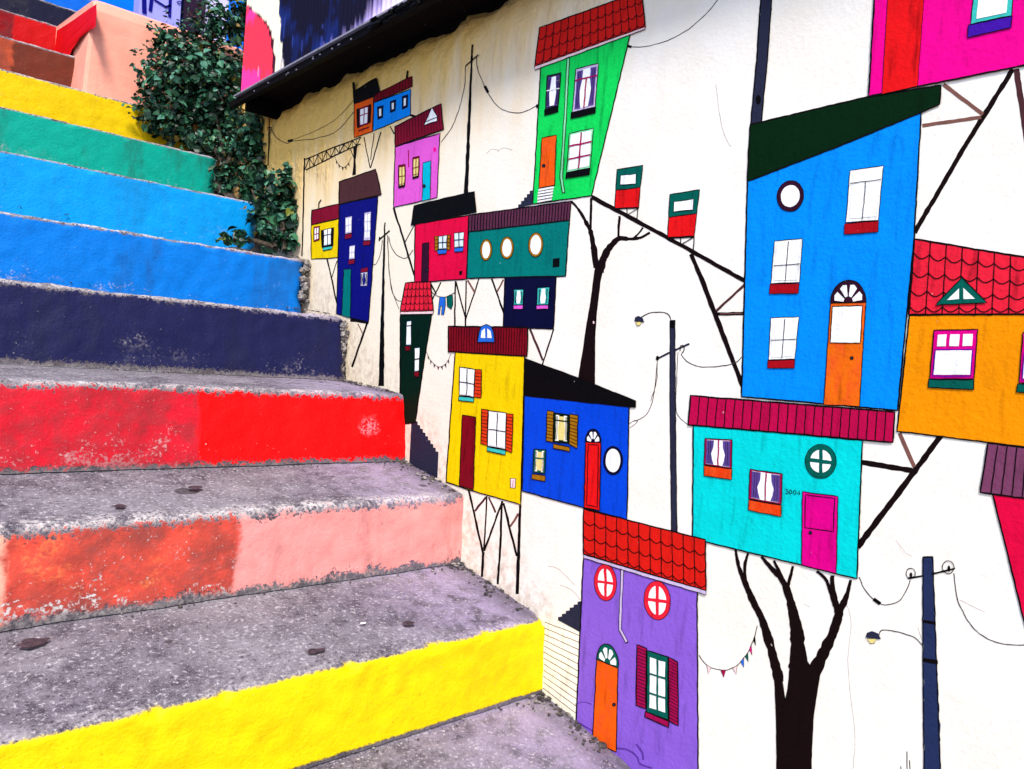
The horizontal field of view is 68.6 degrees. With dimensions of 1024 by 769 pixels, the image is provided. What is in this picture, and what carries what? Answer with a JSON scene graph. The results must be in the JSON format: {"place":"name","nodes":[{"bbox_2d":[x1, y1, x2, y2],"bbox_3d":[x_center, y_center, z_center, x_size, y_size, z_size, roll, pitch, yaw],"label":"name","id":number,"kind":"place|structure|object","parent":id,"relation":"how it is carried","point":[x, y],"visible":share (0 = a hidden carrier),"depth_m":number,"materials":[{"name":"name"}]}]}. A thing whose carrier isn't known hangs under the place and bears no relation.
{"place":"outdoors","nodes":[
{"label":"outdoors","id":0,"kind":"place"},
{"bbox_2d":[10,364,154,371],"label":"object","id":1,"kind":"structure","parent":0,"point":[72,367],"depth_m":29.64,"materials":[{"name":"concrete"}]},
{"bbox_2d":[94,0,242,50],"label":"blue back wall","id":2,"kind":"structure","parent":0,"point":[128,5],"depth_m":5.56,"materials":[{"name":"paint"}]},
{"bbox_2d":[203,0,228,41],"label":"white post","id":3,"kind":"object","parent":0,"point":[224,2],"depth_m":4.69,"materials":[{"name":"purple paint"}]},
{"bbox_2d":[180,0,204,35],"bbox_3d":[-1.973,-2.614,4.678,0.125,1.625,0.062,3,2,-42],"label":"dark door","id":4,"kind":"structure","parent":3,"relation":"attached to","point":[192,5],"depth_m":4.65,"materials":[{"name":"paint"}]},
{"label":"lower steps","id":5,"kind":"structure","parent":0,"visible":0},
{"bbox_2d":[0,0,630,768],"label":"staircase","id":6,"kind":"structure","parent":5,"relation":"on","point":[226,672],"depth_m":1.70,"materials":[{"name":"concrete"}]},
{"bbox_2d":[17,638,49,647],"bbox_3d":[-0.833,0.448,1.304,0.037,0.005,0.041,5,2,-2],"label":"dried leaf","id":7,"kind":"object","parent":6,"relation":"on","point":[28,642],"visible":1,"depth_m":1.30,"materials":[{"name":"plant"}]},
{"bbox_2d":[114,504,124,507],"bbox_3d":[-0.785,0.243,1.502,0.021,0.003,0.019,4,2,-26],"label":"dried leaf","id":8,"kind":"object","parent":6,"relation":"on","point":[120,505],"visible":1,"depth_m":1.50,"materials":[{"name":"plant"}]},
{"bbox_2d":[55,0,242,154],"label":"parapet","id":9,"kind":"structure","parent":6,"relation":"on","point":[98,40],"depth_m":3.28,"materials":[{"name":"pink paint"}]},
{"bbox_2d":[133,0,181,27],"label":"graffiti wall","id":10,"kind":"structure","parent":6,"relation":"on","point":[153,9],"depth_m":4.51,"materials":[{"name":"purple paint"}]},
{"bbox_2d":[188,486,202,488],"bbox_3d":[-0.709,0.230,1.681,0.031,0.004,0.024,3,2,-42],"label":"dried leaf","id":11,"kind":"object","parent":6,"relation":"on","point":[194,487],"visible":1,"depth_m":1.68,"materials":[{"name":"plant"}]},
{"bbox_2d":[214,165,272,254],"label":"soil","id":12,"kind":"structure","parent":6,"relation":"on","point":[256,248],"depth_m":3.08,"materials":[{"name":"brown soil"}]},
{"bbox_2d":[122,0,266,196],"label":"shrub","id":13,"kind":"object","parent":12,"relation":"on","point":[197,74],"visible":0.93,"depth_m":3.25,"materials":[{"name":"green plant"}]},
{"bbox_2d":[215,161,300,253],"bbox_3d":[-0.995,-0.699,2.860,0.305,0.402,0.400,3,2,-42],"label":"ivy","id":14,"kind":"object","parent":6,"relation":"on","point":[273,207],"visible":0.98,"depth_m":2.82,"materials":[{"name":"green plant"}]},
{"bbox_2d":[298,259,310,305],"bbox_3d":[-0.756,-0.372,2.728,0.055,0.170,0.058,3,2,-42],"label":"broken mortar","id":15,"kind":"object","parent":6,"relation":"on","point":[304,280],"visible":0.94,"depth_m":2.71,"materials":[{"name":"grey concrete"}]},
{"bbox_2d":[17,206,606,762],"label":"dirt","id":16,"kind":"structure","parent":6,"relation":"on","point":[567,714],"depth_m":1.86,"materials":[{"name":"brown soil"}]},
{"bbox_2d":[307,648,324,653],"bbox_3d":[-0.376,0.510,1.439,0.038,0.003,0.019,3,2,-42],"label":"dried leaf","id":17,"kind":"object","parent":6,"relation":"on","point":[312,651],"visible":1,"depth_m":1.44,"materials":[{"name":"plant"}]},
{"bbox_2d":[340,320,349,372],"bbox_3d":[-0.566,-0.125,2.504,0.042,0.180,0.041,3,2,-42],"label":"broken mortar","id":18,"kind":"object","parent":6,"relation":"on","point":[344,339],"visible":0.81,"depth_m":2.49,"materials":[{"name":"grey concrete"}]},
{"bbox_2d":[402,621,414,624],"bbox_3d":[-0.222,0.513,1.613,0.028,0.003,0.019,3,2,-42],"label":"dried leaf","id":19,"kind":"object","parent":6,"relation":"on","point":[408,623],"visible":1,"depth_m":1.61,"materials":[{"name":"plant"}]},
{"bbox_2d":[170,0,1023,768],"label":"mural wall","id":20,"kind":"structure","parent":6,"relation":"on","point":[686,338],"depth_m":1.44,"materials":[{"name":"multicoloured paint"}]},
{"bbox_2d":[230,0,507,119],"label":"corrugated upper storey","id":21,"kind":"object","parent":20,"relation":"on","point":[295,52],"visible":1,"depth_m":2.55,"materials":[{"name":"paint"}]}
]}

